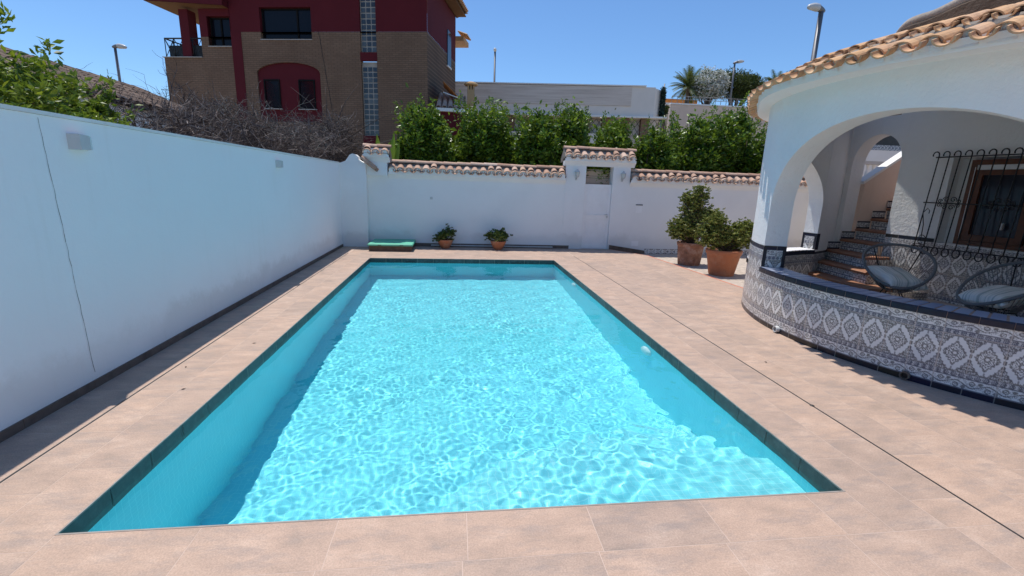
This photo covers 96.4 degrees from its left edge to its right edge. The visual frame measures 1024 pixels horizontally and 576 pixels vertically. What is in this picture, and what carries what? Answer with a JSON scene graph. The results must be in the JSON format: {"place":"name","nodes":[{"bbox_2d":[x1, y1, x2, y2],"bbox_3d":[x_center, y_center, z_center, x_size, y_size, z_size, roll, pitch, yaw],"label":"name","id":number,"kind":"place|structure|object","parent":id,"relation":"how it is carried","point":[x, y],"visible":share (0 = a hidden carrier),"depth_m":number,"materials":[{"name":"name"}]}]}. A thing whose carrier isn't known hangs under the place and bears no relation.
{"place":"outdoors","nodes":[
{"label":"outdoors","id":0,"kind":"place"},
{"bbox_2d":[0,45,209,137],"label":"neighbour house","id":1,"kind":"structure","parent":0,"point":[94,79],"depth_m":10.14,"materials":[{"name":"paint"}]},
{"bbox_2d":[0,0,952,105],"label":"sky","id":2,"kind":"structure","parent":0,"point":[610,42],"materials":[{"name":"blue"}]},
{"bbox_2d":[633,112,667,145],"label":"terrain","id":3,"kind":"structure","parent":0,"point":[657,120],"depth_m":32.83,"materials":[{"name":"grey"}]},
{"bbox_2d":[665,99,696,104],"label":"distant house","id":4,"kind":"structure","parent":3,"relation":"on","point":[668,101],"depth_m":41.36,"materials":[{"name":"orange paint"}]},
{"bbox_2d":[669,65,704,103],"bbox_3d":[13.236,-14.937,34.407,3.146,3.268,2.934,0,13,-7],"label":"palm tree","id":5,"kind":"object","parent":3,"relation":"on","point":[687,79],"visible":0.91,"depth_m":34.08,"materials":[{"name":"green plant"}]},
{"bbox_2d":[691,64,730,104],"bbox_3d":[14.902,-15.027,34.698,3.400,3.448,2.980,0,13,-7],"label":"flowering tree","id":6,"kind":"object","parent":3,"relation":"on","point":[715,83],"visible":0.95,"depth_m":33.88,"materials":[{"name":"white plant"}]},
{"bbox_2d":[728,60,743,105],"bbox_3d":[16.472,-14.863,33.724,0.784,3.590,0.214,3,13,3],"label":"street lamp","id":7,"kind":"object","parent":3,"relation":"on","point":[735,63],"visible":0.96,"depth_m":33.59,"materials":[{"name":"metal"}]},
{"bbox_2d":[711,66,769,105],"bbox_3d":[17.700,-15.572,36.255,5.306,3.831,4.477,0,13,-7],"label":"pine tree","id":8,"kind":"object","parent":3,"relation":"on","point":[744,83],"visible":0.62,"depth_m":35.34,"materials":[{"name":"green plant"}]},
{"bbox_2d":[764,69,781,80],"bbox_3d":[20.869,-15.398,36.178,2.484,3.469,2.335,-7,15,-34],"label":"palm tree","id":9,"kind":"object","parent":3,"relation":"on","point":[773,75],"visible":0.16,"depth_m":35.76,"materials":[{"name":"green plant"}]},
{"bbox_2d":[642,254,746,286],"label":"paving","id":10,"kind":"structure","parent":0,"point":[738,278],"depth_m":10.71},
{"bbox_2d":[610,249,742,287],"bbox_3d":[5.996,-0.406,10.333,5.287,0.108,6.137,-2,13,-16],"label":"red kerb strip","id":11,"kind":"object","parent":10,"relation":"on","point":[686,268],"visible":0.19,"depth_m":9.70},
{"bbox_2d":[665,180,725,265],"bbox_3d":[4.341,-1.531,10.799,1.391,1.988,0.965,5,13,14],"label":"potted shrub","id":12,"kind":"object","parent":10,"relation":"on","point":[689,249],"visible":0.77,"depth_m":10.71,"materials":[{"name":"green plant"}]},
{"bbox_2d":[694,208,753,276],"bbox_3d":[4.534,-0.982,9.724,1.430,1.407,0.885,0,13,-7],"label":"potted shrub","id":13,"kind":"object","parent":10,"relation":"on","point":[723,242],"visible":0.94,"depth_m":9.54,"materials":[{"name":"green plant"}]},
{"bbox_2d":[863,136,900,175],"bbox_3d":[10.160,-2.696,12.218,4.200,4.000,0.355,0,13,-7],"label":"annex","id":14,"kind":"object","parent":10,"relation":"on","point":[890,146],"visible":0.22,"depth_m":11.79,"materials":[{"name":"paint"}]},
{"bbox_2d":[862,161,883,176],"bbox_3d":[8.349,-1.601,10.520,1.600,2.500,0.200,0,13,-7],"label":"balustrade","id":15,"kind":"object","parent":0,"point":[872,163],"visible":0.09,"depth_m":10.16,"materials":[{"name":"paint"}]},
{"label":"ground","id":16,"kind":"structure","parent":0,"visible":0},
{"bbox_2d":[0,1,143,125],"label":"citrus tree","id":17,"kind":"object","parent":16,"relation":"on","point":[21,88],"visible":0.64,"depth_m":3.97,"materials":[{"name":"green plant"}]},
{"bbox_2d":[112,44,126,81],"bbox_3d":[-19.595,-8.235,23.557,0.831,7.953,0.224,4,13,9],"label":"street lamp","id":18,"kind":"object","parent":16,"relation":"on","point":[119,46],"visible":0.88,"depth_m":22.80,"materials":[{"name":"metal"}]},
{"bbox_2d":[66,55,297,151],"bbox_3d":[-5.323,-1.739,7.718,3.177,3.895,5.574,0,13,-7],"label":"dead bush","id":19,"kind":"object","parent":16,"relation":"on","point":[186,124],"visible":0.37,"depth_m":6.74,"materials":[{"name":"plant"}]},
{"bbox_2d":[171,83,346,160],"bbox_3d":[-5.314,-2.324,9.699,3.585,3.535,5.288,0,13,-7],"label":"dead bush","id":20,"kind":"object","parent":16,"relation":"on","point":[284,142],"visible":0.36,"depth_m":9.30,"materials":[{"name":"plant"}]},
{"bbox_2d":[144,0,470,162],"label":"apartment house","id":21,"kind":"structure","parent":16,"relation":"on","point":[379,53],"depth_m":18.81,"materials":[{"name":"brown brick"}]},
{"bbox_2d":[210,18,231,45],"bbox_3d":[-12.073,-10.655,19.088,0.990,1.100,0.060,3,13,6],"label":"window","id":22,"kind":"structure","parent":21,"relation":"in","point":[220,27],"depth_m":19.09,"materials":[{"name":"black glass"}]},
{"bbox_2d":[263,79,281,107],"bbox_3d":[-10.063,-8.165,19.241,0.710,1.130,0.060,3,13,6],"label":"window","id":23,"kind":"structure","parent":21,"relation":"in","point":[272,92],"depth_m":19.23,"materials":[{"name":"black glass"}]},
{"bbox_2d":[261,8,311,38],"bbox_3d":[-9.147,-10.756,18.675,2.180,1.150,0.061,3,13,6],"label":"window","id":24,"kind":"structure","parent":21,"relation":"in","point":[273,20],"depth_m":18.68,"materials":[{"name":"black glass"}]},
{"bbox_2d":[298,80,315,108],"bbox_3d":[-8.534,-8.078,19.082,0.710,1.130,0.060,3,13,6],"label":"window","id":25,"kind":"structure","parent":21,"relation":"in","point":[299,81],"depth_m":19.09,"materials":[{"name":"black glass"}]},
{"bbox_2d":[447,29,451,69],"bbox_3d":[-2.907,-11.049,21.242,0.060,1.570,0.710,3,13,6],"label":"window","id":26,"kind":"structure","parent":21,"relation":"in","point":[448,32],"depth_m":21.15,"materials":[{"name":"grey glass"}]},
{"bbox_2d":[273,85,406,162],"bbox_3d":[-5.773,-3.440,12.520,4.095,4.426,5.921,13,17,41],"label":"dead bush","id":27,"kind":"object","parent":16,"relation":"on","point":[348,145],"visible":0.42,"depth_m":12.62,"materials":[{"name":"plant"}]},
{"bbox_2d":[376,134,399,159],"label":"broad leaf plant","id":28,"kind":"object","parent":16,"relation":"on","point":[395,153],"visible":0.13,"depth_m":11.93,"materials":[{"name":"green plant"}]},
{"bbox_2d":[388,82,463,161],"bbox_3d":[-2.497,-3.428,12.988,3.117,4.410,1.936,0,13,-7],"label":"shrub","id":29,"kind":"object","parent":16,"relation":"on","point":[425,136],"visible":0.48,"depth_m":12.30,"materials":[{"name":"green plant"}]},
{"bbox_2d":[444,122,464,149],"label":"shrub","id":30,"kind":"object","parent":16,"relation":"on","point":[456,137],"depth_m":13.88,"materials":[{"name":"green plant"}]},
{"bbox_2d":[436,81,477,136],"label":"house","id":31,"kind":"structure","parent":16,"relation":"on","point":[446,101],"depth_m":18.12,"materials":[{"name":"red paint"}]},
{"bbox_2d":[443,81,457,98],"bbox_3d":[-2.538,-8.200,19.222,0.678,0.645,1.260,0,13,-7],"label":"awning","id":32,"kind":"object","parent":31,"relation":"attached to","point":[449,90],"visible":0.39,"depth_m":18.90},
{"bbox_2d":[368,159,568,248],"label":"garden wall","id":33,"kind":"structure","parent":16,"relation":"on","point":[472,203],"depth_m":11.74,"materials":[{"name":"paint"}]},
{"bbox_2d":[373,226,402,236],"bbox_3d":[-3.151,-1.437,11.674,0.740,0.280,0.006,0,13,-7],"label":"access panel","id":34,"kind":"object","parent":33,"relation":"attached to","point":[388,231],"visible":1,"depth_m":11.67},
{"bbox_2d":[452,90,514,163],"bbox_3d":[-0.725,-3.355,13.598,2.298,4.486,2.412,13,17,40],"label":"shrub","id":35,"kind":"object","parent":16,"relation":"on","point":[482,137],"visible":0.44,"depth_m":12.76,"materials":[{"name":"green plant"}]},
{"bbox_2d":[493,48,496,81],"bbox_3d":[-1.438,-12.076,35.017,0.234,11.540,0.870,1,13,-2],"label":"street lamp","id":36,"kind":"object","parent":16,"relation":"on","point":[495,49],"visible":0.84,"depth_m":34.19,"materials":[{"name":"metal"}]},
{"bbox_2d":[485,99,512,134],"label":"shrub","id":37,"kind":"object","parent":16,"relation":"on","point":[507,112],"visible":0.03,"depth_m":15.54,"materials":[{"name":"green plant"}]},
{"bbox_2d":[503,124,517,162],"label":"shrub","id":38,"kind":"object","parent":16,"relation":"on","point":[514,140],"visible":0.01,"depth_m":13.99,"materials":[{"name":"green plant"}]},
{"bbox_2d":[0,246,1023,575],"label":"deck","id":39,"kind":"structure","parent":16,"relation":"on","point":[510,538],"depth_m":2.56,"materials":[{"name":"tile"}]},
{"bbox_2d":[0,103,342,442],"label":"garden wall","id":40,"kind":"structure","parent":39,"relation":"on","point":[123,248],"depth_m":3.86,"materials":[{"name":"paint"}]},
{"bbox_2d":[66,133,92,149],"bbox_3d":[-3.175,-1.076,3.384,0.075,0.110,0.180,0,13,-7],"label":"wall lamp","id":41,"kind":"object","parent":40,"relation":"attached to","point":[78,142],"visible":1,"depth_m":3.32,"materials":[{"name":"grey plastic"}]},
{"bbox_2d":[275,160,282,167],"bbox_3d":[-3.642,-1.946,7.188,0.075,0.110,0.180,0,13,-7],"label":"wall lamp","id":42,"kind":"object","parent":40,"relation":"attached to","point":[279,163],"visible":1,"depth_m":7.11,"materials":[{"name":"grey plastic"}]},
{"bbox_2d":[0,253,347,482],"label":"slot drain","id":43,"kind":"object","parent":39,"relation":"on","point":[138,391],"visible":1,"depth_m":3.37,"materials":[{"name":"metal"}]},
{"bbox_2d":[339,143,391,246],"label":"corner pier","id":44,"kind":"structure","parent":39,"relation":"on","point":[355,171],"depth_m":11.15,"materials":[{"name":"paint"}]},
{"bbox_2d":[367,239,415,251],"bbox_3d":[-2.929,-1.055,11.249,1.040,0.178,1.013,0,13,-7],"label":"pump box","id":45,"kind":"object","parent":39,"relation":"on","point":[402,245],"visible":1,"depth_m":10.85,"materials":[{"name":"metal"}]},
{"bbox_2d":[432,223,456,248],"bbox_3d":[-1.718,-1.327,11.593,0.653,0.635,0.557,0,13,-7],"label":"bowl planter","id":46,"kind":"object","parent":39,"relation":"on","point":[443,240],"visible":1,"depth_m":11.49,"materials":[{"name":"ceramic"}]},
{"bbox_2d":[55,258,845,534],"bbox_3d":[-0.603,0.964,6.385,4.048,1.452,7.988,0,13,-7],"label":"pool basin","id":47,"kind":"object","parent":39,"relation":"in","point":[87,515],"visible":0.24,"depth_m":3.19,"materials":[{"name":"tile"}]},
{"bbox_2d":[81,262,825,531],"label":"water","id":48,"kind":"structure","parent":47,"relation":"in","point":[383,388],"depth_m":3.41,"materials":[{"name":"teal liquid"}]},
{"bbox_2d":[431,244,552,247],"bbox_3d":[-0.508,-1.104,12.041,3.200,0.024,0.046,0,13,-7],"label":"conduit","id":49,"kind":"object","parent":39,"relation":"on","point":[492,246],"visible":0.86,"depth_m":12.04,"materials":[{"name":"grey plastic"}]},
{"bbox_2d":[483,227,512,249],"bbox_3d":[-0.341,-1.254,11.597,0.776,0.580,0.570,0,13,-7],"label":"bowl planter","id":50,"kind":"object","parent":39,"relation":"on","point":[499,237],"visible":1,"depth_m":11.55,"materials":[{"name":"ceramic"}]},
{"bbox_2d":[574,256,1023,538],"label":"slot drain","id":51,"kind":"object","parent":39,"relation":"on","point":[848,428],"visible":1,"depth_m":3.16,"materials":[{"name":"metal"}]},
{"bbox_2d":[510,98,567,165],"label":"shrub","id":52,"kind":"object","parent":16,"relation":"on","point":[539,141],"visible":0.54,"depth_m":12.49,"materials":[{"name":"green plant"}]},
{"bbox_2d":[455,81,666,144],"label":"long building","id":53,"kind":"structure","parent":16,"relation":"on","point":[639,104],"depth_m":24.86,"materials":[{"name":"paint"}]},
{"bbox_2d":[554,102,592,140],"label":"shrub","id":54,"kind":"object","parent":16,"relation":"on","point":[567,115],"visible":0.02,"depth_m":15.71,"materials":[{"name":"green plant"}]},
{"bbox_2d":[553,96,596,170],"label":"shrub","id":55,"kind":"object","parent":16,"relation":"on","point":[575,126],"visible":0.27,"depth_m":12.80,"materials":[{"name":"green plant"}]},
{"bbox_2d":[581,169,609,248],"bbox_3d":[3.081,-2.113,12.799,13.100,2.265,0.130,0,13,-7],"label":"slat fence","id":56,"kind":"object","parent":16,"relation":"on","point":[591,178],"depth_m":12.45,"materials":[{"name":"wood"}]},
{"bbox_2d":[561,146,636,248],"bbox_3d":[2.257,-2.286,12.260,1.951,2.868,0.595,0,13,-7],"label":"gateway","id":57,"kind":"object","parent":16,"relation":"on","point":[594,216],"visible":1,"depth_m":12.15,"materials":[{"name":"paint"}]},
{"bbox_2d":[575,169,579,179],"bbox_3d":[1.683,-2.931,11.835,0.156,0.275,0.153,0,13,-7],"label":"wall lantern","id":58,"kind":"object","parent":57,"relation":"attached to","point":[577,171],"depth_m":11.79,"materials":[{"name":"grey plastic"}]},
{"bbox_2d":[581,184,610,248],"bbox_3d":[2.253,-1.904,12.281,0.722,1.708,0.104,0,13,-7],"label":"door","id":59,"kind":"structure","parent":57,"relation":"in","point":[597,197],"depth_m":12.28,"materials":[{"name":"white paint"}]},
{"bbox_2d":[586,166,609,183],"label":"vine","id":60,"kind":"object","parent":57,"relation":"hanging from","point":[604,171],"visible":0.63,"depth_m":12.33,"materials":[{"name":"green plant"}]},
{"bbox_2d":[621,171,625,181],"bbox_3d":[2.914,-2.924,11.987,0.156,0.275,0.153,0,13,-7],"label":"wall lantern","id":61,"kind":"object","parent":57,"relation":"attached to","point":[623,173],"depth_m":11.95,"materials":[{"name":"grey plastic"}]},
{"bbox_2d":[586,108,635,178],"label":"shrub","id":62,"kind":"object","parent":16,"relation":"on","point":[615,135],"visible":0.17,"depth_m":13.15,"materials":[{"name":"green plant"}]},
{"bbox_2d":[630,115,686,170],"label":"shrub","id":63,"kind":"object","parent":16,"relation":"on","point":[654,148],"visible":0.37,"depth_m":12.99,"materials":[{"name":"green plant"}]},
{"bbox_2d":[658,84,666,132],"bbox_3d":[8.513,-8.021,26.834,0.519,7.910,2.744,6,13,16],"label":"cypress tree","id":64,"kind":"object","parent":16,"relation":"on","point":[662,106],"visible":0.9,"depth_m":25.29,"materials":[{"name":"plant"}]},
{"bbox_2d":[657,104,669,132],"bbox_3d":[9.419,-8.096,29.326,0.849,7.050,0.712,0,13,-7],"label":"tree","id":65,"kind":"object","parent":16,"relation":"on","point":[666,110],"visible":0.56,"depth_m":28.66,"materials":[{"name":"green plant"}]},
{"bbox_2d":[664,109,727,171],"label":"shrub","id":66,"kind":"object","parent":16,"relation":"on","point":[698,138],"visible":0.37,"depth_m":13.26,"materials":[{"name":"green plant"}]},
{"bbox_2d":[609,169,808,254],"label":"garden wall","id":67,"kind":"structure","parent":16,"relation":"on","point":[655,194],"depth_m":12.46,"materials":[{"name":"paint"}]},
{"bbox_2d":[631,241,637,245],"bbox_3d":[3.357,-1.218,12.525,0.190,0.140,0.006,0,13,-7],"label":"access panel","id":68,"kind":"object","parent":67,"relation":"attached to","point":[634,243],"visible":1,"depth_m":12.52,"materials":[{"name":"white paint"}]},
{"bbox_2d":[636,204,641,212],"bbox_3d":[3.418,-2.135,12.317,0.190,0.222,0.012,0,13,-7],"label":"letterbox","id":69,"kind":"object","parent":67,"relation":"attached to","point":[638,208],"visible":1,"depth_m":12.32,"materials":[{"name":"white paint"}]},
{"bbox_2d":[701,91,762,172],"bbox_3d":[6.585,-3.453,14.201,2.935,4.886,1.881,0,13,-7],"label":"shrub","id":70,"kind":"object","parent":16,"relation":"on","point":[738,132],"visible":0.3,"depth_m":13.57,"materials":[{"name":"green plant"}]},
{"bbox_2d":[720,106,764,172],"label":"shrub","id":71,"kind":"object","parent":16,"relation":"on","point":[751,133],"visible":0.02,"depth_m":14.75,"materials":[{"name":"green plant"}]},
{"bbox_2d":[738,122,767,173],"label":"shrub","id":72,"kind":"object","parent":16,"relation":"on","point":[760,159],"visible":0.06,"depth_m":13.72,"materials":[{"name":"green plant"}]},
{"bbox_2d":[666,95,884,150],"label":"retaining wall","id":73,"kind":"structure","parent":16,"relation":"on","point":[683,110],"depth_m":31.90,"materials":[{"name":"stone"}]},
{"bbox_2d":[807,3,825,60],"bbox_3d":[8.931,-4.879,14.393,0.792,7.329,0.214,-4,14,-25],"label":"street lamp","id":74,"kind":"object","parent":16,"relation":"on","point":[818,8],"visible":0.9,"depth_m":13.77,"materials":[{"name":"metal"}]},
{"bbox_2d":[741,0,1023,410],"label":"house","id":75,"kind":"structure","parent":16,"relation":"on","point":[937,94],"depth_m":5.16,"materials":[{"name":"paint"}]},
{"bbox_2d":[772,326,779,331],"bbox_3d":[3.192,0.496,5.527,0.045,0.076,0.076,1,13,-4],"label":"drain outlet","id":76,"kind":"object","parent":75,"relation":"attached to","point":[775,328],"visible":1,"depth_m":5.51,"materials":[{"name":"grey plastic"}]},
{"bbox_2d":[808,201,927,299],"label":"staircase","id":77,"kind":"structure","parent":75,"relation":"on","point":[843,264],"depth_m":7.91,"materials":[{"name":"tile"}]},
{"bbox_2d":[852,152,901,255],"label":"stair wall","id":78,"kind":"structure","parent":77,"relation":"attached to","point":[877,188],"depth_m":8.31,"materials":[{"name":"paint"}]},
{"bbox_2d":[862,243,937,296],"bbox_3d":[5.243,-0.142,6.258,0.811,0.873,0.795,9,15,30],"label":"acapulco chair","id":79,"kind":"object","parent":75,"relation":"on","point":[880,283],"visible":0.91,"depth_m":6.26,"materials":[{"name":"metal"}]},
{"bbox_2d":[868,265,928,290],"bbox_3d":[5.218,-0.141,6.215,0.500,0.187,0.540,6,29,0],"label":"cushion","id":80,"kind":"object","parent":79,"relation":"on","point":[896,276],"visible":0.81,"depth_m":6.08,"materials":[{"name":"fabric"}]},
{"bbox_2d":[899,371,910,379],"bbox_3d":[3.630,0.806,4.229,0.045,0.076,0.076,-6,15,-32],"label":"drain outlet","id":81,"kind":"object","parent":75,"relation":"attached to","point":[904,375],"visible":1,"depth_m":4.23,"materials":[{"name":"plastic"}]},
{"bbox_2d":[936,158,1023,253],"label":"window","id":82,"kind":"structure","parent":75,"relation":"in","point":[1017,232],"depth_m":6.42,"materials":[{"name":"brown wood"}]},
{"bbox_2d":[955,261,1023,316],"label":"acapulco chair","id":83,"kind":"object","parent":75,"relation":"on","point":[981,306],"visible":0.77,"depth_m":5.29,"materials":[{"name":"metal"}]},
{"bbox_2d":[955,285,1023,308],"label":"cushion","id":84,"kind":"object","parent":83,"relation":"on","point":[990,293],"visible":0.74,"depth_m":5.11,"materials":[{"name":"fabric"}]}
]}

